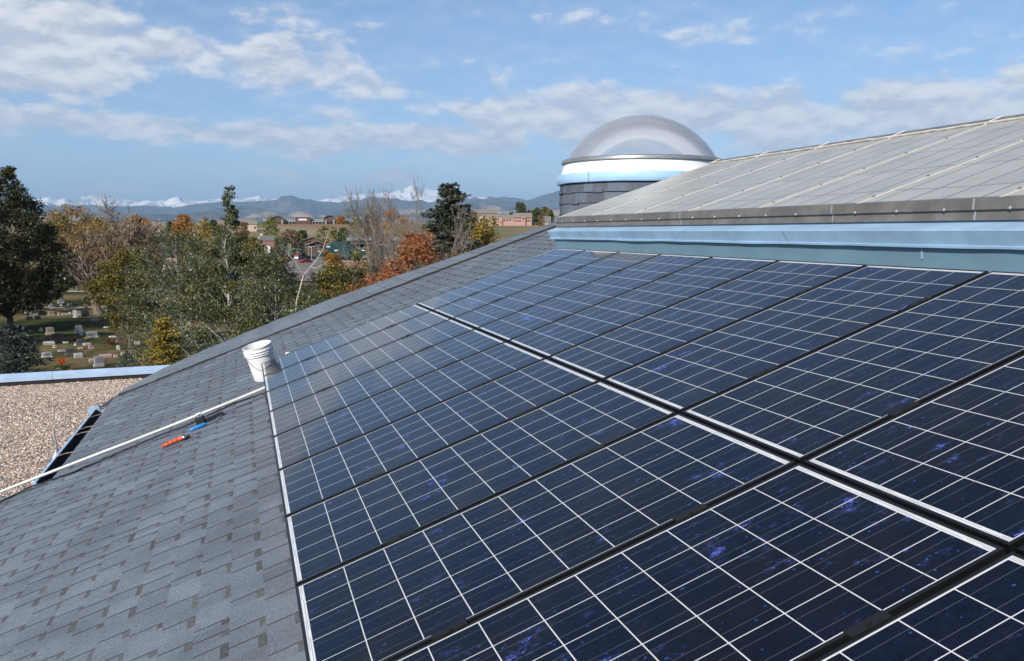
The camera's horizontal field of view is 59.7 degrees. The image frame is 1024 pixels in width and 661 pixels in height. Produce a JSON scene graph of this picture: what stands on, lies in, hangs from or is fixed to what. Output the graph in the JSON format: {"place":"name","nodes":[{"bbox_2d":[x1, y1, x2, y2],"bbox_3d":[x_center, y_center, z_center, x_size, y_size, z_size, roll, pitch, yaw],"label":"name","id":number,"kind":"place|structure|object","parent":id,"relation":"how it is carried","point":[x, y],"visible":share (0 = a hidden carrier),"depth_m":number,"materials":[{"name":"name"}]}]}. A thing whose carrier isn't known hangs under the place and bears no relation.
{"place":"outdoors","nodes":[
{"label":"outdoors","id":0,"kind":"place"},
{"bbox_2d":[2,185,486,206],"bbox_3d":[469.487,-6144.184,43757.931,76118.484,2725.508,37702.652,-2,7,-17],"label":"snowy mountains","id":1,"kind":"structure","parent":0,"point":[428,194],"depth_m":46650.35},
{"bbox_2d":[0,222,540,373],"bbox_3d":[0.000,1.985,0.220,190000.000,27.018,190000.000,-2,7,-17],"label":"ground","id":2,"kind":"structure","parent":0,"point":[64,325],"depth_m":107.59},
{"bbox_2d":[0,323,55,373],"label":"blue spruce","id":3,"kind":"object","parent":2,"relation":"on","point":[14,338],"visible":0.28,"depth_m":42.56,"materials":[{"name":"green plant"}]},
{"bbox_2d":[0,165,77,329],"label":"broadleaf tree","id":4,"kind":"object","parent":2,"relation":"on","point":[19,254],"visible":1,"depth_m":97.40,"materials":[{"name":"green plant"}]},
{"bbox_2d":[14,267,65,309],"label":"shrub","id":5,"kind":"object","parent":2,"relation":"on","point":[57,295],"visible":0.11,"depth_m":129.25,"materials":[{"name":"green plant"}]},
{"bbox_2d":[45,327,54,334],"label":"headstone","id":6,"kind":"object","parent":2,"relation":"on","point":[49,330],"visible":0.96,"depth_m":95.90,"materials":[{"name":"beige stone"}]},
{"bbox_2d":[50,333,63,338],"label":"headstone","id":7,"kind":"object","parent":2,"relation":"on","point":[57,336],"visible":1,"depth_m":92.10,"materials":[{"name":"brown stone"}]},
{"bbox_2d":[33,248,83,299],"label":"broadleaf tree","id":8,"kind":"object","parent":2,"relation":"on","point":[70,281],"visible":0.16,"depth_m":140.73,"materials":[{"name":"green plant"}]},
{"bbox_2d":[47,363,69,371],"bbox_3d":[-26.736,3.559,52.976,1.670,3.364,1.862,-2,7,-17],"label":"shrub","id":9,"kind":"object","parent":2,"relation":"on","point":[60,367],"visible":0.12,"depth_m":52.71,"materials":[{"name":"green plant"}]},
{"bbox_2d":[45,214,75,278],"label":"broadleaf tree","id":10,"kind":"object","parent":2,"relation":"on","point":[63,226],"visible":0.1,"depth_m":189.63,"materials":[{"name":"orange plant"}]},
{"bbox_2d":[33,201,123,314],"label":"cottonwood tree","id":11,"kind":"object","parent":2,"relation":"on","point":[85,273],"visible":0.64,"depth_m":117.63,"materials":[{"name":"brown plant"}]},
{"bbox_2d":[49,228,110,290],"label":"broadleaf tree","id":12,"kind":"object","parent":2,"relation":"on","point":[74,237],"visible":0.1,"depth_m":164.85,"materials":[{"name":"brown plant"}]},
{"bbox_2d":[0,365,169,498],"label":"gravel roof wing","id":13,"kind":"structure","parent":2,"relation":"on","point":[36,408],"depth_m":15.28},
{"bbox_2d":[46,428,60,461],"bbox_3d":[-6.004,1.507,11.738,0.250,0.462,0.210,-2,7,-17],"label":"vent pipe","id":14,"kind":"object","parent":13,"relation":"on","point":[56,451],"visible":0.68,"depth_m":11.72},
{"bbox_2d":[85,331,98,337],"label":"headstone","id":15,"kind":"object","parent":2,"relation":"on","point":[91,334],"visible":0.92,"depth_m":92.98,"materials":[{"name":"grey stone"}]},
{"bbox_2d":[93,356,104,366],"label":"headstone","id":16,"kind":"object","parent":2,"relation":"on","point":[98,361],"visible":1,"depth_m":73.08,"materials":[{"name":"grey stone"}]},
{"bbox_2d":[95,225,152,285],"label":"broadleaf tree","id":17,"kind":"object","parent":2,"relation":"on","point":[103,259],"visible":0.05,"depth_m":173.69,"materials":[{"name":"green plant"}]},
{"bbox_2d":[81,247,168,346],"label":"maple tree","id":18,"kind":"object","parent":2,"relation":"on","point":[110,278],"visible":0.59,"depth_m":83.80,"materials":[{"name":"green plant"}]},
{"bbox_2d":[86,194,164,272],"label":"cottonwood tree","id":19,"kind":"object","parent":2,"relation":"on","point":[133,231],"visible":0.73,"depth_m":150.90,"materials":[{"name":"brown plant"}]},
{"bbox_2d":[115,350,141,367],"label":"blue spruce","id":20,"kind":"object","parent":2,"relation":"on","point":[126,358],"visible":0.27,"depth_m":66.92,"materials":[{"name":"green plant"}]},
{"bbox_2d":[120,214,158,248],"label":"broadleaf tree","id":21,"kind":"object","parent":2,"relation":"on","point":[140,219],"visible":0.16,"depth_m":229.45,"materials":[{"name":"brown plant"}]},
{"bbox_2d":[137,317,191,365],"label":"juniper","id":22,"kind":"object","parent":2,"relation":"on","point":[164,349],"visible":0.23,"depth_m":44.39,"materials":[{"name":"yellow plant"}]},
{"bbox_2d":[144,235,188,277],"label":"broadleaf tree","id":23,"kind":"object","parent":2,"relation":"on","point":[168,260],"visible":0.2,"depth_m":189.78,"materials":[{"name":"green plant"}]},
{"bbox_2d":[104,225,242,366],"bbox_3d":[-23.736,-1.648,62.472,9.633,13.001,8.545,-2,7,-17],"label":"silver poplar","id":24,"kind":"object","parent":2,"relation":"on","point":[127,300],"visible":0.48,"depth_m":61.51,"materials":[{"name":"green plant"}]},
{"bbox_2d":[169,213,199,265],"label":"broadleaf tree","id":25,"kind":"object","parent":2,"relation":"on","point":[184,218],"visible":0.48,"depth_m":238.26,"materials":[{"name":"orange plant"}]},
{"bbox_2d":[193,217,215,260],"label":"broadleaf tree","id":26,"kind":"object","parent":2,"relation":"on","point":[205,231],"visible":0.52,"depth_m":298.81,"materials":[{"name":"yellow plant"}]},
{"bbox_2d":[123,185,304,366],"bbox_3d":[-17.713,-2.223,55.348,12.304,14.591,11.326,-2,7,-17],"label":"silver poplar","id":27,"kind":"object","parent":2,"relation":"on","point":[219,275],"visible":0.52,"depth_m":54.61,"materials":[{"name":"green plant"}]},
{"bbox_2d":[209,219,218,235],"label":"distant tree","id":28,"kind":"object","parent":2,"relation":"on","point":[213,223],"visible":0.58,"depth_m":637.99,"materials":[{"name":"green plant"}]},
{"bbox_2d":[198,231,273,295],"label":"broadleaf tree","id":29,"kind":"object","parent":2,"relation":"on","point":[238,239],"visible":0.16,"depth_m":119.70,"materials":[{"name":"green plant"}]},
{"bbox_2d":[234,222,249,237],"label":"distant tree","id":30,"kind":"object","parent":2,"relation":"on","point":[243,228],"visible":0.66,"depth_m":598.43,"materials":[{"name":"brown plant"}]},
{"bbox_2d":[244,220,256,230],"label":"distant house","id":31,"kind":"structure","parent":2,"relation":"on","point":[252,226],"depth_m":700.44,"materials":[{"name":"beige paint"}]},
{"bbox_2d":[237,240,272,316],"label":"shrub","id":32,"kind":"object","parent":2,"relation":"on","point":[247,252],"visible":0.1,"depth_m":110.26,"materials":[{"name":"green plant"}]},
{"bbox_2d":[259,235,274,252],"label":"grey roofed house","id":33,"kind":"structure","parent":2,"relation":"on","point":[268,240],"depth_m":443.28,"materials":[{"name":"red brick"}]},
{"bbox_2d":[259,216,279,247],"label":"distant tree","id":34,"kind":"object","parent":2,"relation":"on","point":[270,224],"visible":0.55,"depth_m":469.40,"materials":[{"name":"green plant"}]},
{"bbox_2d":[224,237,327,337],"bbox_3d":[-13.351,0.371,50.900,5.820,12.217,5.686,-5,8,-36],"label":"silver poplar","id":35,"kind":"object","parent":2,"relation":"on","point":[264,260],"visible":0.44,"depth_m":50.17,"materials":[{"name":"green plant"}]},
{"bbox_2d":[272,237,281,254],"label":"distant conifer","id":36,"kind":"object","parent":2,"relation":"on","point":[277,246],"visible":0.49,"depth_m":350.22,"materials":[{"name":"green plant"}]},
{"bbox_2d":[270,250,297,305],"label":"shrub","id":37,"kind":"object","parent":2,"relation":"on","point":[284,254],"visible":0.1,"depth_m":130.48,"materials":[{"name":"green plant"}]},
{"bbox_2d":[279,236,291,257],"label":"distant conifer","id":38,"kind":"object","parent":2,"relation":"on","point":[284,247],"visible":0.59,"depth_m":340.25,"materials":[{"name":"green plant"}]},
{"bbox_2d":[281,229,301,248],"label":"distant tree","id":39,"kind":"object","parent":2,"relation":"on","point":[292,232],"visible":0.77,"depth_m":519.37,"materials":[{"name":"brown plant"}]},
{"bbox_2d":[269,284,314,316],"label":"silver poplar","id":40,"kind":"object","parent":2,"relation":"on","point":[298,307],"visible":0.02,"depth_m":44.20,"materials":[{"name":"green plant"}]},
{"bbox_2d":[288,237,300,258],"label":"distant conifer","id":41,"kind":"object","parent":2,"relation":"on","point":[295,246],"visible":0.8,"depth_m":345.39,"materials":[{"name":"green plant"}]},
{"bbox_2d":[295,230,307,245],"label":"distant tree","id":42,"kind":"object","parent":2,"relation":"on","point":[304,234],"visible":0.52,"depth_m":538.94,"materials":[{"name":"green plant"}]},
{"bbox_2d":[298,239,307,258],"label":"distant conifer","id":43,"kind":"object","parent":2,"relation":"on","point":[302,252],"visible":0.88,"depth_m":350.38,"materials":[{"name":"green plant"}]},
{"bbox_2d":[286,232,327,310],"bbox_3d":[-10.778,0.208,47.697,2.307,11.100,1.200,-2,7,-17],"label":"dead sapling","id":44,"kind":"object","parent":2,"relation":"on","point":[307,270],"visible":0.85,"depth_m":46.99,"materials":[{"name":"white plant"}]},
{"bbox_2d":[252,258,371,280],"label":"parking lot","id":45,"kind":"structure","parent":2,"relation":"on","point":[304,267],"depth_m":269.09,"materials":[{"name":"asphalt"}]},
{"bbox_2d":[274,224,353,225],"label":"terrace wall","id":46,"kind":"structure","parent":2,"relation":"on","point":[311,225],"depth_m":798.75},
{"bbox_2d":[303,236,326,253],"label":"wooden house","id":47,"kind":"structure","parent":2,"relation":"on","point":[312,241],"depth_m":428.74,"materials":[{"name":"brown"}]},
{"bbox_2d":[262,215,375,225],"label":"shopping building","id":48,"kind":"structure","parent":2,"relation":"on","point":[329,219],"depth_m":894.31,"materials":[{"name":"brown"}]},
{"bbox_2d":[313,224,336,245],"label":"distant tree","id":49,"kind":"object","parent":2,"relation":"on","point":[333,236],"visible":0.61,"depth_m":498.33,"materials":[{"name":"green plant"}]},
{"bbox_2d":[315,249,343,294],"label":"shrub","id":50,"kind":"object","parent":2,"relation":"on","point":[330,255],"visible":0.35,"depth_m":149.86,"materials":[{"name":"orange plant"}]},
{"bbox_2d":[304,259,362,306],"bbox_3d":[-12.603,-0.707,63.032,5.888,9.568,5.369,-2,7,-17],"label":"maple tree","id":51,"kind":"object","parent":2,"relation":"on","point":[323,281],"visible":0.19,"depth_m":61.93,"materials":[{"name":"green plant"}]},
{"bbox_2d":[335,215,346,223],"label":"distant tree","id":52,"kind":"object","parent":2,"relation":"on","point":[340,219],"visible":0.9,"depth_m":896.44,"materials":[{"name":"orange plant"}]},
{"bbox_2d":[334,226,350,241],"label":"distant tree","id":53,"kind":"object","parent":2,"relation":"on","point":[340,237],"visible":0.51,"depth_m":469.17,"materials":[{"name":"green plant"}]},
{"bbox_2d":[326,265,373,299],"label":"shrub","id":54,"kind":"object","parent":2,"relation":"on","point":[361,270],"visible":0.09,"depth_m":71.94,"materials":[{"name":"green plant"}]},
{"bbox_2d":[341,251,370,292],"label":"shrub","id":55,"kind":"object","parent":2,"relation":"on","point":[356,256],"visible":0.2,"depth_m":80.22,"materials":[{"name":"green plant"}]},
{"bbox_2d":[340,272,385,294],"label":"oak tree","id":56,"kind":"object","parent":2,"relation":"on","point":[370,281],"visible":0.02,"depth_m":47.80,"materials":[{"name":"orange plant"}]},
{"bbox_2d":[353,251,375,277],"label":"shrub","id":57,"kind":"object","parent":2,"relation":"on","point":[362,264],"visible":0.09,"depth_m":95.16,"materials":[{"name":"brown plant"}]},
{"bbox_2d":[314,237,425,267],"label":"green roofed building","id":58,"kind":"structure","parent":2,"relation":"on","point":[332,247],"depth_m":265.23,"materials":[{"name":"red brick"}]},
{"bbox_2d":[335,179,409,281],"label":"bare tree","id":59,"kind":"object","parent":2,"relation":"on","point":[373,260],"visible":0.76,"depth_m":84.61,"materials":[{"name":"brown plant"}]},
{"bbox_2d":[377,208,404,236],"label":"distant tree","id":60,"kind":"object","parent":2,"relation":"on","point":[398,216],"visible":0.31,"depth_m":327.97,"materials":[{"name":"brown plant"}]},
{"bbox_2d":[389,217,422,236],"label":"distant tree","id":61,"kind":"object","parent":2,"relation":"on","point":[402,222],"visible":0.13,"depth_m":299.50,"materials":[{"name":"brown plant"}]},
{"bbox_2d":[374,231,442,279],"bbox_3d":[-6.327,-0.768,56.334,5.576,11.172,5.021,0,6,4],"label":"oak tree","id":62,"kind":"object","parent":2,"relation":"on","point":[416,249],"visible":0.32,"depth_m":55.53,"materials":[{"name":"orange plant"}]},
{"bbox_2d":[377,174,444,273],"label":"bare tree","id":63,"kind":"object","parent":2,"relation":"on","point":[398,240],"visible":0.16,"depth_m":65.45,"materials":[{"name":"brown plant"}]},
{"bbox_2d":[402,199,477,272],"bbox_3d":[-4.683,-2.100,57.442,4.870,13.565,4.284,-2,7,-17],"label":"bare tree","id":64,"kind":"object","parent":2,"relation":"on","point":[457,235],"visible":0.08,"depth_m":56.31,"materials":[{"name":"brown plant"}]},
{"bbox_2d":[413,230,468,268],"bbox_3d":[-4.204,-0.518,54.374,5.164,11.900,5.985,6,8,41],"label":"shrub","id":65,"kind":"object","parent":2,"relation":"on","point":[443,257],"visible":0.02,"depth_m":53.75,"materials":[{"name":"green plant"}]},
{"bbox_2d":[405,182,485,267],"bbox_3d":[-4.007,-2.242,60.378,9.500,15.481,8.964,-2,7,-17],"label":"dark spruce","id":66,"kind":"object","parent":2,"relation":"on","point":[450,195],"visible":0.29,"depth_m":59.44,"materials":[{"name":"green plant"}]},
{"bbox_2d":[466,214,502,246],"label":"cottonwood tree","id":67,"kind":"object","parent":2,"relation":"on","point":[484,232],"visible":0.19,"depth_m":89.72,"materials":[{"name":"yellow plant"}]},
{"bbox_2d":[476,209,497,225],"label":"church hall","id":68,"kind":"structure","parent":2,"relation":"on","point":[491,212],"depth_m":886.75,"materials":[{"name":"beige paint"}]},
{"bbox_2d":[498,213,531,225],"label":"apartment block","id":69,"kind":"structure","parent":2,"relation":"on","point":[519,219],"depth_m":879.47,"materials":[{"name":"pink brick"}]},
{"bbox_2d":[515,201,526,212],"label":"distant tree","id":70,"kind":"object","parent":2,"relation":"on","point":[520,207],"visible":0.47,"depth_m":955.37,"materials":[{"name":"green plant"}]},
{"bbox_2d":[531,207,541,224],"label":"distant tree","id":71,"kind":"object","parent":2,"relation":"on","point":[536,212],"visible":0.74,"depth_m":945.75,"materials":[{"name":"green plant"}]},
{"bbox_2d":[538,206,548,223],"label":"distant tree","id":72,"kind":"object","parent":2,"relation":"on","point":[542,212],"visible":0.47,"depth_m":935.92,"materials":[{"name":"green plant"}]},
{"bbox_2d":[545,209,554,221],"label":"distant tree","id":73,"kind":"object","parent":2,"relation":"on","point":[548,212],"visible":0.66,"depth_m":926.22,"materials":[{"name":"green plant"}]},
{"bbox_3d":[0.452,4.880,6.732,13.577,11.417,13.722,-2,7,-17],"label":"main building","id":74,"kind":"object","parent":2,"relation":"on","visible":0},
{"bbox_2d":[0,222,557,660],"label":"shingled roof","id":75,"kind":"structure","parent":74,"relation":"on","point":[153,549],"depth_m":5.51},
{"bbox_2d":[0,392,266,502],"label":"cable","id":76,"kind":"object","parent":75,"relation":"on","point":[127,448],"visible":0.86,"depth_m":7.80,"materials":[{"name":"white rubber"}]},
{"bbox_2d":[162,434,189,447],"bbox_3d":[-2.787,0.912,7.389,0.233,0.042,0.067,-23,14,-17],"label":"screwdriver","id":77,"kind":"object","parent":75,"relation":"on","point":[182,437],"visible":1,"depth_m":7.38,"materials":[{"name":"orange plastic"}]},
{"bbox_2d":[189,415,222,430],"bbox_3d":[-2.641,0.799,7.694,0.292,0.039,0.044,-23,14,-19],"label":"ratchet","id":78,"kind":"object","parent":75,"relation":"on","point":[219,417],"visible":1,"depth_m":7.67,"materials":[{"name":"blue plastic"}]},
{"bbox_2d":[195,411,223,424],"bbox_3d":[-2.666,0.758,7.863,0.240,0.060,0.095,-22,12,-13],"label":"conduit support","id":79,"kind":"object","parent":75,"relation":"on","point":[200,420],"visible":0.95,"depth_m":7.83,"materials":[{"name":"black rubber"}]},
{"bbox_2d":[0,386,264,492],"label":"conduit","id":80,"kind":"object","parent":79,"relation":"on","point":[198,414],"visible":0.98,"depth_m":7.70,"materials":[{"name":"metal"}]},
{"bbox_2d":[242,340,275,381],"bbox_3d":[-2.515,0.309,8.960,0.304,0.350,0.296,-23,20,-33],"label":"bucket","id":81,"kind":"object","parent":75,"relation":"on","point":[257,354],"visible":0.73,"depth_m":8.86,"materials":[{"name":"white plastic"}]},
{"bbox_2d":[557,154,720,215],"bbox_3d":[1.856,-1.714,12.859,3.195,2.721,3.204,-2,7,-17],"label":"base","id":82,"kind":"object","parent":74,"relation":"on","point":[584,182],"visible":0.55,"depth_m":11.82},
{"bbox_2d":[531,114,1023,272],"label":"glazed collector roof","id":83,"kind":"structure","parent":74,"relation":"on","point":[949,196],"depth_m":6.40,"materials":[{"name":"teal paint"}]},
{"bbox_2d":[13,201,559,220],"bbox_3d":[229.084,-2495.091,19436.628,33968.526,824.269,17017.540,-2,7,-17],"label":"foothills","id":84,"kind":"structure","parent":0,"point":[248,211],"depth_m":20574.89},
{"bbox_2d":[17,191,559,214],"bbox_3d":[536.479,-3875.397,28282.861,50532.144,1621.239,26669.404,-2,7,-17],"label":"forested mountains","id":85,"kind":"structure","parent":0,"point":[291,203],"depth_m":29314.87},
{"bbox_2d":[29,213,558,222],"bbox_3d":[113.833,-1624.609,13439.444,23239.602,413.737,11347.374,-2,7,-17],"label":"foothills","id":86,"kind":"structure","parent":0,"point":[259,219],"depth_m":14610.83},
{"bbox_2d":[0,0,1023,201],"label":"sky","id":87,"kind":"structure","parent":0,"point":[134,100],"materials":[{"name":"blue"}]},
{"bbox_3d":[-0.762,0.757,4.621,0.060,0.131,9.075,-22,12,-13],"label":"rail","id":88,"kind":"object","parent":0,"visible":0},
{"bbox_2d":[261,304,430,376],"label":"solar panel","id":89,"kind":"object","parent":88,"relation":"attached to","point":[337,340],"visible":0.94,"depth_m":8.60,"materials":[{"name":"glass"}]},
{"bbox_2d":[263,311,449,391],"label":"solar panel","id":90,"kind":"object","parent":88,"relation":"attached to","point":[327,359],"visible":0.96,"depth_m":7.80,"materials":[{"name":"glass"}]},
{"bbox_2d":[266,319,473,411],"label":"solar panel","id":91,"kind":"object","parent":88,"relation":"attached to","point":[332,376],"visible":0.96,"depth_m":7.01,"materials":[{"name":"glass"}]},
{"bbox_2d":[269,329,505,436],"bbox_3d":[-0.893,0.348,6.244,1.644,0.052,0.832,-22,12,-13],"label":"solar panel","id":92,"kind":"object","parent":88,"relation":"attached to","point":[318,405],"visible":0.96,"depth_m":6.21,"materials":[{"name":"glass"}]},
{"bbox_2d":[273,342,545,470],"bbox_3d":[-0.653,0.436,5.452,1.644,0.052,0.832,-22,12,-13],"label":"solar panel","id":93,"kind":"object","parent":88,"relation":"on","point":[341,426],"visible":0.97,"depth_m":5.41,"materials":[{"name":"glass"}]},
{"bbox_2d":[278,358,598,516],"bbox_3d":[-0.412,0.524,4.660,1.644,0.052,0.832,-22,12,-13],"label":"solar panel","id":94,"kind":"object","parent":88,"relation":"on","point":[335,471],"visible":0.96,"depth_m":4.61,"materials":[{"name":"glass"}]},
{"bbox_2d":[285,381,676,585],"bbox_3d":[-0.172,0.612,3.869,1.644,0.052,0.832,-22,12,-13],"label":"solar panel","id":95,"kind":"object","parent":88,"relation":"on","point":[341,529],"visible":0.96,"depth_m":3.81,"materials":[{"name":"glass"}]},
{"bbox_2d":[295,413,795,660],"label":"solar panel","id":96,"kind":"object","parent":88,"relation":"on","point":[413,591],"visible":0.97,"depth_m":3.01,"materials":[{"name":"glass"}]},
{"bbox_2d":[393,463,1005,660],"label":"solar panel","id":97,"kind":"object","parent":88,"relation":"on","point":[798,562],"visible":0.98,"depth_m":2.35,"materials":[{"name":"glass"}]},
{"bbox_2d":[814,552,1023,660],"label":"solar panel","id":98,"kind":"object","parent":88,"relation":"on","point":[977,615],"visible":1,"depth_m":1.92,"materials":[{"name":"glass"}]},
{"bbox_3d":[0.733,0.148,5.008,0.060,0.131,9.075,-22,12,-13],"label":"rail","id":99,"kind":"object","parent":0,"visible":0},
{"bbox_2d":[417,248,584,311],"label":"solar panel","id":100,"kind":"object","parent":99,"relation":"attached to","point":[489,281],"visible":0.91,"depth_m":8.99,"materials":[{"name":"glass"}]},
{"bbox_2d":[433,250,618,319],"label":"solar panel","id":101,"kind":"object","parent":99,"relation":"on","point":[452,310],"visible":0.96,"depth_m":8.19,"materials":[{"name":"glass"}]},
{"bbox_2d":[453,252,660,329],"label":"solar panel","id":102,"kind":"object","parent":99,"relation":"on","point":[477,318],"visible":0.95,"depth_m":7.39,"materials":[{"name":"glass"}]},
{"bbox_2d":[478,254,712,342],"bbox_3d":[0.602,-0.260,6.630,1.644,0.050,0.832,-22,12,-13],"label":"solar panel","id":103,"kind":"object","parent":99,"relation":"on","point":[557,308],"visible":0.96,"depth_m":6.60,"materials":[{"name":"glass"}]},
{"bbox_2d":[509,257,778,359],"bbox_3d":[0.843,-0.172,5.839,1.644,0.050,0.832,-22,12,-13],"label":"solar panel","id":104,"kind":"object","parent":99,"relation":"on","point":[580,327],"visible":0.96,"depth_m":5.80,"materials":[{"name":"glass"}]},
{"bbox_2d":[549,260,866,381],"bbox_3d":[1.083,-0.085,5.047,1.644,0.050,0.832,-22,12,-13],"label":"solar panel","id":105,"kind":"object","parent":99,"relation":"on","point":[630,345],"visible":0.96,"depth_m":5.00,"materials":[{"name":"glass"}]},
{"bbox_2d":[604,265,988,414],"bbox_3d":[1.323,0.003,4.255,1.644,0.050,0.832,-22,12,-13],"label":"solar panel","id":106,"kind":"object","parent":99,"relation":"on","point":[680,379],"visible":0.95,"depth_m":4.20,"materials":[{"name":"glass"}]},
{"bbox_2d":[682,271,1023,464],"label":"solar panel","id":107,"kind":"object","parent":99,"relation":"on","point":[804,408],"visible":0.94,"depth_m":3.40,"materials":[{"name":"glass"}]},
{"bbox_2d":[803,354,1023,553],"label":"solar panel","id":108,"kind":"object","parent":99,"relation":"on","point":[954,457],"visible":0.86,"depth_m":2.63,"materials":[{"name":"glass"}]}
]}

